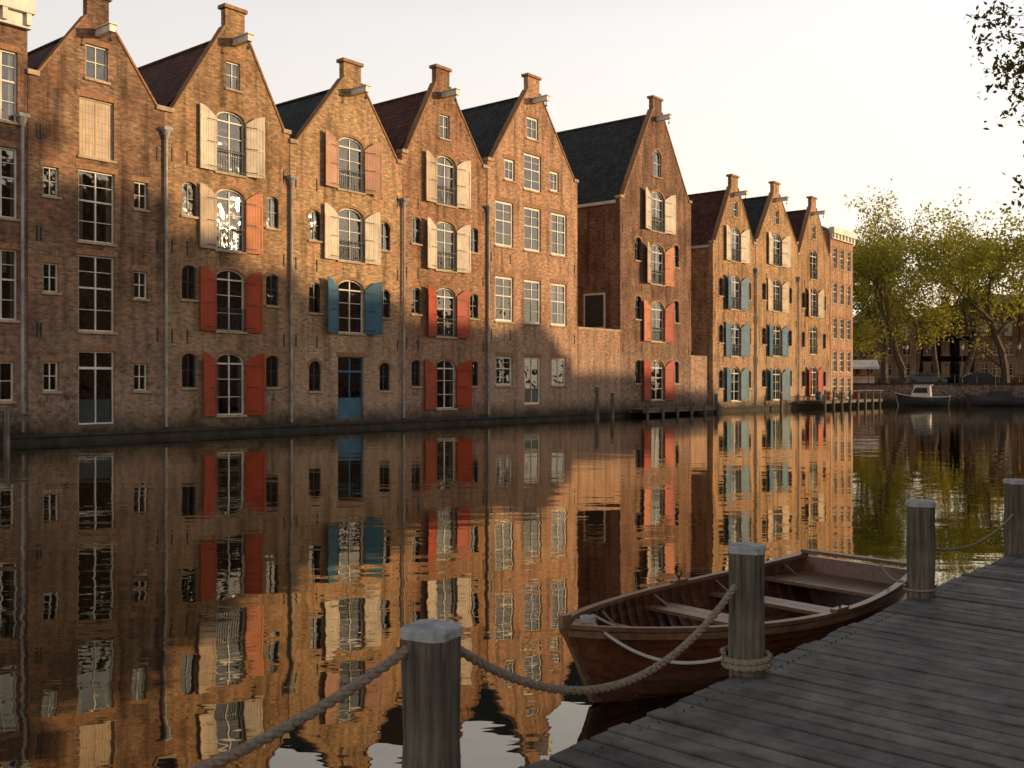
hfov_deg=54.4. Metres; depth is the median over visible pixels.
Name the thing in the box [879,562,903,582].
mooring rope
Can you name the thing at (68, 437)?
quay wall
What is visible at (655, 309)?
window frames
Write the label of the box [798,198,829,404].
walls
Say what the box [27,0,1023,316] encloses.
sky
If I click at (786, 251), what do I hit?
shutters
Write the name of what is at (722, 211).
copings and fittings
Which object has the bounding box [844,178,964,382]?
tree
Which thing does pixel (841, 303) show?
window glass panes
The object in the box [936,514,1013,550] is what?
mooring rope
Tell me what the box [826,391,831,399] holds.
barrel
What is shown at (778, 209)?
sills and arches
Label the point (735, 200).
sills and arches
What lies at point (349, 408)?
window frames
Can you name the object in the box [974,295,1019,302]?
copings and fittings
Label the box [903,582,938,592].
mooring rope
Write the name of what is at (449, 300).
window glass panes
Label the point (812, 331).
window frames
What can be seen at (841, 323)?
window frames
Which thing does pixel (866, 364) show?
market stall
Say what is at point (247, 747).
mooring rope
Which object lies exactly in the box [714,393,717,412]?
mooring pile
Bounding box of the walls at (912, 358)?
[854,296,916,382]
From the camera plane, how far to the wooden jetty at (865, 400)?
97.39 m
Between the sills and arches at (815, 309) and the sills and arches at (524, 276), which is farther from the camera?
the sills and arches at (815, 309)
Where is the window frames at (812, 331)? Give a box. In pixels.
[802,226,824,394]
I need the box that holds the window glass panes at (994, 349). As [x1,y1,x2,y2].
[981,323,1010,374]
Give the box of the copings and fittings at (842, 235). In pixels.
[829,227,856,244]
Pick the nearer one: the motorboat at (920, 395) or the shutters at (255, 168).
the shutters at (255, 168)
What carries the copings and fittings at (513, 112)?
attached to the walls at (546, 340)
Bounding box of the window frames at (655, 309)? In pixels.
[635,151,677,399]
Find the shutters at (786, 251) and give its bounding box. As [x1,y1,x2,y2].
[768,231,790,399]
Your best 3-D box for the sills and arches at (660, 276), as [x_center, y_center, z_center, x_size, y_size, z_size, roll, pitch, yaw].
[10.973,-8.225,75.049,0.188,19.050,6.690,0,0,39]
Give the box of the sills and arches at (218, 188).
[179,54,281,417]
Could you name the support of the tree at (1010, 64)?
on the ground
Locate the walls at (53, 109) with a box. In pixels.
[27,0,164,434]
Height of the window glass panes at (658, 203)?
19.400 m
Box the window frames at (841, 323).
[833,248,849,397]
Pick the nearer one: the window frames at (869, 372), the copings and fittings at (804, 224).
the copings and fittings at (804, 224)
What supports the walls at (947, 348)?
on the ground
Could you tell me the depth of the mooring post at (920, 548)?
7.91 m
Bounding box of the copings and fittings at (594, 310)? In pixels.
[577,95,691,352]
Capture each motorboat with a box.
[895,385,950,405]
[964,372,1023,405]
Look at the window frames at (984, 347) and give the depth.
141.91 m
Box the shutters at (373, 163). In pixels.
[324,129,382,334]
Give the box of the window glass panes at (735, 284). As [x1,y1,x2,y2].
[711,199,736,390]
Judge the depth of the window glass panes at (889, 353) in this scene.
144.72 m
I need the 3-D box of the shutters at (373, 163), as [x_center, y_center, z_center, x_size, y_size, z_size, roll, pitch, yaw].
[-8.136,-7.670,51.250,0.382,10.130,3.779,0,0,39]
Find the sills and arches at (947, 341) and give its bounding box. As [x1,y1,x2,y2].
[922,321,968,376]
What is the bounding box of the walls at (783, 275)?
[754,183,797,405]
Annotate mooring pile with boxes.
[595,386,598,418]
[610,392,614,417]
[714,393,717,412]
[780,392,782,409]
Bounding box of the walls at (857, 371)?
[853,323,859,376]
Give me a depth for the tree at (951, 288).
124.97 m
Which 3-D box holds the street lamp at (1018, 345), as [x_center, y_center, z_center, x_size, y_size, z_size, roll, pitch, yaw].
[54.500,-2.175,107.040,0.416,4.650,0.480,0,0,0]
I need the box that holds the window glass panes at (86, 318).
[43,49,110,399]
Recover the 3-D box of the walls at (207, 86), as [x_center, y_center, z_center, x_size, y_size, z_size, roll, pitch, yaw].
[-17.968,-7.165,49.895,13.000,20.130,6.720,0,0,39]
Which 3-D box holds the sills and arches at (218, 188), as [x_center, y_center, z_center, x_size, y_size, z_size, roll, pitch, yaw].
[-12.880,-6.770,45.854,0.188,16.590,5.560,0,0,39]
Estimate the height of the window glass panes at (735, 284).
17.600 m
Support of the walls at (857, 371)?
on the ground
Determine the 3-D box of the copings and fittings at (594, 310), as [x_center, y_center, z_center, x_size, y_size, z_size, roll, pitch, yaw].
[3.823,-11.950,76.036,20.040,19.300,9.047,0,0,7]
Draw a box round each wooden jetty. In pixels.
[0,407,30,446]
[629,403,722,416]
[799,389,883,408]
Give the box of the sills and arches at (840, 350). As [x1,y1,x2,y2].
[832,245,851,398]
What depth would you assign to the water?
14.01 m
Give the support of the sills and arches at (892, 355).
attached to the walls at (912, 358)
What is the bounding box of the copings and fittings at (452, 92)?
[396,64,492,414]
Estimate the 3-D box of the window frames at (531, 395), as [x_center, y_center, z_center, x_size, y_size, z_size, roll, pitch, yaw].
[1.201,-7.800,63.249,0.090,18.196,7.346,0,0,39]
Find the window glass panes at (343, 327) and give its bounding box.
[314,139,359,397]
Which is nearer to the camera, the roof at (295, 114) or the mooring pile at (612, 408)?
the roof at (295, 114)
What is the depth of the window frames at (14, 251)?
38.20 m
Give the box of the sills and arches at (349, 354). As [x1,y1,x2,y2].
[306,134,392,392]
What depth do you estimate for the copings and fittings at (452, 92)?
56.54 m
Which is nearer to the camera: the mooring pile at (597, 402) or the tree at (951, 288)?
the mooring pile at (597, 402)
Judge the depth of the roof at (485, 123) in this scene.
64.14 m
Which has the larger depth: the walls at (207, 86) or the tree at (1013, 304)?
the tree at (1013, 304)
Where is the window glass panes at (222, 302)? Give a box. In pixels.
[189,114,240,413]
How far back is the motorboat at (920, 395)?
105.04 m
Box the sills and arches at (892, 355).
[865,321,911,376]
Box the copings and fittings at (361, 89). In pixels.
[230,57,408,417]
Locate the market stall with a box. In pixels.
[853,360,878,382]
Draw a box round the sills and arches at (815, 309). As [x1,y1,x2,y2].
[801,223,826,395]
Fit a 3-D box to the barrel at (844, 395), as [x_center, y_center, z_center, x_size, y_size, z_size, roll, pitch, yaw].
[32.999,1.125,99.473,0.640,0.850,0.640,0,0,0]
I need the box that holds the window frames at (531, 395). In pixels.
[495,117,565,404]
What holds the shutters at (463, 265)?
attached to the walls at (460, 148)
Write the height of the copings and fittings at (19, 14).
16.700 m
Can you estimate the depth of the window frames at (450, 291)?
57.23 m
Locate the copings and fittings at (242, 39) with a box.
[164,3,296,421]
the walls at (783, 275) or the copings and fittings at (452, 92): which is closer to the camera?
the copings and fittings at (452, 92)
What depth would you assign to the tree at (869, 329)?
119.19 m
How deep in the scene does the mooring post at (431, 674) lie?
3.87 m
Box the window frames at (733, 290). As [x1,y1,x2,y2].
[719,202,749,400]
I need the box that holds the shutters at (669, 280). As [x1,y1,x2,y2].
[644,186,675,400]
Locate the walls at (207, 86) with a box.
[165,8,289,428]
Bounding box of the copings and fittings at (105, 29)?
[5,0,172,426]
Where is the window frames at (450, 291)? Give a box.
[412,114,476,408]
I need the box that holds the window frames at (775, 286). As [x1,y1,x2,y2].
[762,210,790,399]
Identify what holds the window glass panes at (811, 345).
attached to the walls at (821, 359)
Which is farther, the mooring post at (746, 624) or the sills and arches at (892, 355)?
the sills and arches at (892, 355)
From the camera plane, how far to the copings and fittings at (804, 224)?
97.03 m
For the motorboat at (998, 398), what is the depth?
104.52 m
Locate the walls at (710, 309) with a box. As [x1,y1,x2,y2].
[691,176,754,407]
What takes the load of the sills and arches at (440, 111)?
attached to the walls at (460, 148)
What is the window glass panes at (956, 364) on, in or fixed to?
attached to the walls at (947, 348)
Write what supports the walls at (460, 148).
on the ground
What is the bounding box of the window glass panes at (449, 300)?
[412,158,451,406]
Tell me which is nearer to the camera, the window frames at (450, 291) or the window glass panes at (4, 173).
the window glass panes at (4, 173)
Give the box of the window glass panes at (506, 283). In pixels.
[496,157,562,387]
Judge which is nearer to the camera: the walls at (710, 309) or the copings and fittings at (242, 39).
the copings and fittings at (242, 39)
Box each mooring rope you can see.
[188,646,409,767]
[461,584,737,694]
[580,614,595,623]
[585,614,615,625]
[592,621,722,664]
[719,645,772,672]
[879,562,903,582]
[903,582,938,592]
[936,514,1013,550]
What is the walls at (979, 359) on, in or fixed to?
on the ground
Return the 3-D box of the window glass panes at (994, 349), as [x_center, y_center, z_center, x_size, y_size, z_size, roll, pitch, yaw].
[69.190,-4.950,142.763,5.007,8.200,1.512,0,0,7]
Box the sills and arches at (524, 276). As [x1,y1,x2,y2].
[494,112,568,386]
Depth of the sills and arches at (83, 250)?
40.68 m
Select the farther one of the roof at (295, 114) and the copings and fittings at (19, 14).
the roof at (295, 114)
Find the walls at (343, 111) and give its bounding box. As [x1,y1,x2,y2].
[290,61,401,424]
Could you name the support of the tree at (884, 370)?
on the ground
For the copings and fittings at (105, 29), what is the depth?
42.55 m
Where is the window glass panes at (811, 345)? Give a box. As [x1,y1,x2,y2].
[810,254,814,393]
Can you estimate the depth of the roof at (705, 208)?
84.75 m
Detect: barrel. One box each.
[815,391,821,399]
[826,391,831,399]
[839,391,845,399]
[854,391,859,398]
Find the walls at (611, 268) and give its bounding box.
[577,98,690,411]
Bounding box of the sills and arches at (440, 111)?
[409,109,479,410]
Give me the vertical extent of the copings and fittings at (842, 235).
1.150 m
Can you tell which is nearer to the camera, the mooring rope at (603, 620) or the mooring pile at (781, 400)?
the mooring rope at (603, 620)
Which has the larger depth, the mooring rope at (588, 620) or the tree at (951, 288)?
the tree at (951, 288)
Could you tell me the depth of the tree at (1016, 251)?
116.75 m
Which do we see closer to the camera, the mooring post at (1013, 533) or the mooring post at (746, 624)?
the mooring post at (746, 624)
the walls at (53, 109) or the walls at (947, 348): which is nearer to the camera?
the walls at (53, 109)
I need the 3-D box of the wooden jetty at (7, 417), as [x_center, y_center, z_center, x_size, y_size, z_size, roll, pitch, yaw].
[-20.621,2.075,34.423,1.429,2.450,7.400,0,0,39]
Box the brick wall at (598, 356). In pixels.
[577,327,707,412]
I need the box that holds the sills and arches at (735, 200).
[718,198,751,401]
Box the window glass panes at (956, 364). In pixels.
[918,322,966,377]
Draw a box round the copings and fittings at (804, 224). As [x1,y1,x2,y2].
[773,196,830,365]
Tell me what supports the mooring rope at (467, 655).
attached to the mooring post at (431, 674)
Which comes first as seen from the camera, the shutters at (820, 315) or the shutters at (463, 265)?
the shutters at (463, 265)
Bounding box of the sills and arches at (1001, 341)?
[980,321,1013,376]
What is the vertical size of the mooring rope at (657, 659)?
0.189 m
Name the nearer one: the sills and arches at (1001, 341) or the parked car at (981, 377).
the parked car at (981, 377)
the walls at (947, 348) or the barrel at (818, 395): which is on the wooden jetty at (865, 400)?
the barrel at (818, 395)
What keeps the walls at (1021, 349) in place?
on the ground
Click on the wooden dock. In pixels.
(937, 681)
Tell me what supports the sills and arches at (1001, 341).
attached to the walls at (979, 359)
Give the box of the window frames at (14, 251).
[0,49,15,400]
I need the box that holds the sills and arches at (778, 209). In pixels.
[761,207,792,400]
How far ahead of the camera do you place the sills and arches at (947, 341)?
142.49 m
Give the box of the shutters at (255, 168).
[199,103,264,415]
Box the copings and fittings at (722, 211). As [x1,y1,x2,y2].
[691,174,758,404]
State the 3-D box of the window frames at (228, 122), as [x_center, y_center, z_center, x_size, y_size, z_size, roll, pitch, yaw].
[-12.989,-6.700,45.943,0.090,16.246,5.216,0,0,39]
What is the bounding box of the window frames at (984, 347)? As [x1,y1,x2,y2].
[981,323,1012,375]
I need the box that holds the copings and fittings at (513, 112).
[482,73,578,343]
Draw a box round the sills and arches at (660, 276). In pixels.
[634,148,679,400]
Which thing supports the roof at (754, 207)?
attached to the walls at (783, 275)
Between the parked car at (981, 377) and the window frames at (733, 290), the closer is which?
the window frames at (733, 290)
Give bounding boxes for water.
[0,405,1023,767]
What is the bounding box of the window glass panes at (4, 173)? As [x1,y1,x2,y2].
[0,54,13,398]
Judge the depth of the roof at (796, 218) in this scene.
98.19 m
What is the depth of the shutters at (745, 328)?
85.73 m
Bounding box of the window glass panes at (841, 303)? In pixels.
[834,249,841,389]
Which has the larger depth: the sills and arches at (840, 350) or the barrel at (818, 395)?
the sills and arches at (840, 350)
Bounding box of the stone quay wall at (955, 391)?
[853,375,1023,404]
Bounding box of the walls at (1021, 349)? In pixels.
[1019,305,1023,375]
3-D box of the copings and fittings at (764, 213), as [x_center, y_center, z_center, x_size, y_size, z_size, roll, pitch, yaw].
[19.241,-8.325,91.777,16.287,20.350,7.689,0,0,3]
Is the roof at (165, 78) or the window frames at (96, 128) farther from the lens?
the roof at (165, 78)
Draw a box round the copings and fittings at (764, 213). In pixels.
[731,181,801,402]
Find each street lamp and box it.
[905,343,908,382]
[960,343,963,382]
[1017,342,1020,382]
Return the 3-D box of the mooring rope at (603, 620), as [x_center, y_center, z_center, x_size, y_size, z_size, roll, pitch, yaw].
[0.852,1.810,7.359,0.779,0.333,0.345,0,0,-44]
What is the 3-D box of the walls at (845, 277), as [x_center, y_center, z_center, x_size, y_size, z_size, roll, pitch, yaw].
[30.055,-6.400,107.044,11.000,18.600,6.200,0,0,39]
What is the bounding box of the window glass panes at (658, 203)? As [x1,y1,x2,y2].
[635,193,660,386]
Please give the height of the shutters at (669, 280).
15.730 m
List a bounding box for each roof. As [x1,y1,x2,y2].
[7,37,103,83]
[138,41,236,149]
[230,89,359,174]
[373,90,446,177]
[461,97,554,187]
[556,114,657,207]
[688,190,735,245]
[742,195,777,246]
[773,209,813,257]
[917,307,953,331]
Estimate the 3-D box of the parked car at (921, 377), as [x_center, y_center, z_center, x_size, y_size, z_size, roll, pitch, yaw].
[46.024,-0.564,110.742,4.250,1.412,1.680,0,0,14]
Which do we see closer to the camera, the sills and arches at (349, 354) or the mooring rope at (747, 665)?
the mooring rope at (747, 665)
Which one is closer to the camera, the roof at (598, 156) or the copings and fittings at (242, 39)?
the copings and fittings at (242, 39)
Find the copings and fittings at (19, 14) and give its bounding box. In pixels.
[0,0,34,431]
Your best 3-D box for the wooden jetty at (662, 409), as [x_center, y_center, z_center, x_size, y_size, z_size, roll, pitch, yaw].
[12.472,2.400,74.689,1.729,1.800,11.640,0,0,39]
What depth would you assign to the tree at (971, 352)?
136.74 m
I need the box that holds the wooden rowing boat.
[558,548,906,702]
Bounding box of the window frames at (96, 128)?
[43,44,145,424]
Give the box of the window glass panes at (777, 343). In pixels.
[773,282,778,398]
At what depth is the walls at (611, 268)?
73.28 m
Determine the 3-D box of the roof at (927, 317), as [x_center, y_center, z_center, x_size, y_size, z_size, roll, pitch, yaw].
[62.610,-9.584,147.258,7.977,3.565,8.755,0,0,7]
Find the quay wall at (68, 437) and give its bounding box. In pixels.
[0,402,859,444]
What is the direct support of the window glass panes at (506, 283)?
attached to the walls at (546, 340)
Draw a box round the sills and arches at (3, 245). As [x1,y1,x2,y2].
[0,42,20,403]
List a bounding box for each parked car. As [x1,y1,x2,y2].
[904,373,947,382]
[959,372,1003,382]
[1014,374,1023,382]
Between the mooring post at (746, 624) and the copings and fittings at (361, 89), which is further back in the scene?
the copings and fittings at (361, 89)
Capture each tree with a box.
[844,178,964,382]
[853,231,943,382]
[853,245,943,372]
[881,224,998,376]
[888,187,1023,382]
[901,227,1023,382]
[964,0,1023,213]
[994,246,1023,325]
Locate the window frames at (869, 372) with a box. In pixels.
[866,323,909,374]
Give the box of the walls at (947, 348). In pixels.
[917,298,973,382]
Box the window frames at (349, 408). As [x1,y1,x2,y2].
[309,137,388,418]
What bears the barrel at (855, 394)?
on the wooden jetty at (865, 400)
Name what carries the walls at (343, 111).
on the ground
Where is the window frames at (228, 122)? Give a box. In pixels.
[182,61,276,414]
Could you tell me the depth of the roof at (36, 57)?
42.66 m
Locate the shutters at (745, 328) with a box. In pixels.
[725,224,749,401]
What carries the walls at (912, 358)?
on the ground
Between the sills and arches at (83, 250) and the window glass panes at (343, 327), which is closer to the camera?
the sills and arches at (83, 250)
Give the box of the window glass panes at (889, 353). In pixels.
[866,324,909,375]
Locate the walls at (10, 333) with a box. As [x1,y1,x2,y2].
[0,23,26,435]
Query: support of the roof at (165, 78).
attached to the walls at (207, 86)
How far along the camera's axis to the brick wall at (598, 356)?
69.39 m
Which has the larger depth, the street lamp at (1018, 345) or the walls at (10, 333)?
the street lamp at (1018, 345)
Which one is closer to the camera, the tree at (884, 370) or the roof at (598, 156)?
the roof at (598, 156)
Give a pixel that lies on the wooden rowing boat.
(808, 598)
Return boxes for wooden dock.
[517,554,1023,767]
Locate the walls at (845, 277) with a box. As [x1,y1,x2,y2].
[823,230,852,398]
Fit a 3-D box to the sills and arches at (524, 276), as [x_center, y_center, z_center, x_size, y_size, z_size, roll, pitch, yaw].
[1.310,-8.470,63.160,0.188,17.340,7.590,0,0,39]
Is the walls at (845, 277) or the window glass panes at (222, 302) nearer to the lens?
the window glass panes at (222, 302)
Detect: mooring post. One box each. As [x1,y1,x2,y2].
[400,619,462,767]
[727,542,765,678]
[906,499,935,598]
[1003,478,1023,556]
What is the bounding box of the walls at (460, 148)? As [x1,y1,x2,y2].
[396,67,486,419]
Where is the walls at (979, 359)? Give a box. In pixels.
[956,300,1018,382]
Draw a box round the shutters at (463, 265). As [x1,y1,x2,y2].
[425,149,471,408]
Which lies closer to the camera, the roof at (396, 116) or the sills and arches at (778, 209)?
the roof at (396, 116)
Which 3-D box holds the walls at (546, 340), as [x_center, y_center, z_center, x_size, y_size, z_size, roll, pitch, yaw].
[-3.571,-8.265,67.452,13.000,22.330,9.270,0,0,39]
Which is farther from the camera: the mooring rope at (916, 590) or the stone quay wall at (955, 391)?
the stone quay wall at (955, 391)
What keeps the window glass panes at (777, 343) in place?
attached to the walls at (783, 275)
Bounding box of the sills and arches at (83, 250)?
[40,36,149,393]
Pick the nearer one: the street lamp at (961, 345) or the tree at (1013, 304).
the street lamp at (961, 345)
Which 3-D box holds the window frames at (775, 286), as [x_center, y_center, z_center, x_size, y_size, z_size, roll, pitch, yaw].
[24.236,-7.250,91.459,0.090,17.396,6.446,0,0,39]
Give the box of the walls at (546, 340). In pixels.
[483,76,576,416]
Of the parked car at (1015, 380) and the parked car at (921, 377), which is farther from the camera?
the parked car at (921, 377)
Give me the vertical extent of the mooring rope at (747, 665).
0.127 m
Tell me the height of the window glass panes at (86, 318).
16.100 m
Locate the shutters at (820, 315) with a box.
[808,287,823,395]
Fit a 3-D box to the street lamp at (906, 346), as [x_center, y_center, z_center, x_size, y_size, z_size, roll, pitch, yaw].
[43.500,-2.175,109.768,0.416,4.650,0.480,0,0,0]
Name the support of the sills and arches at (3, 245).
attached to the walls at (10, 333)

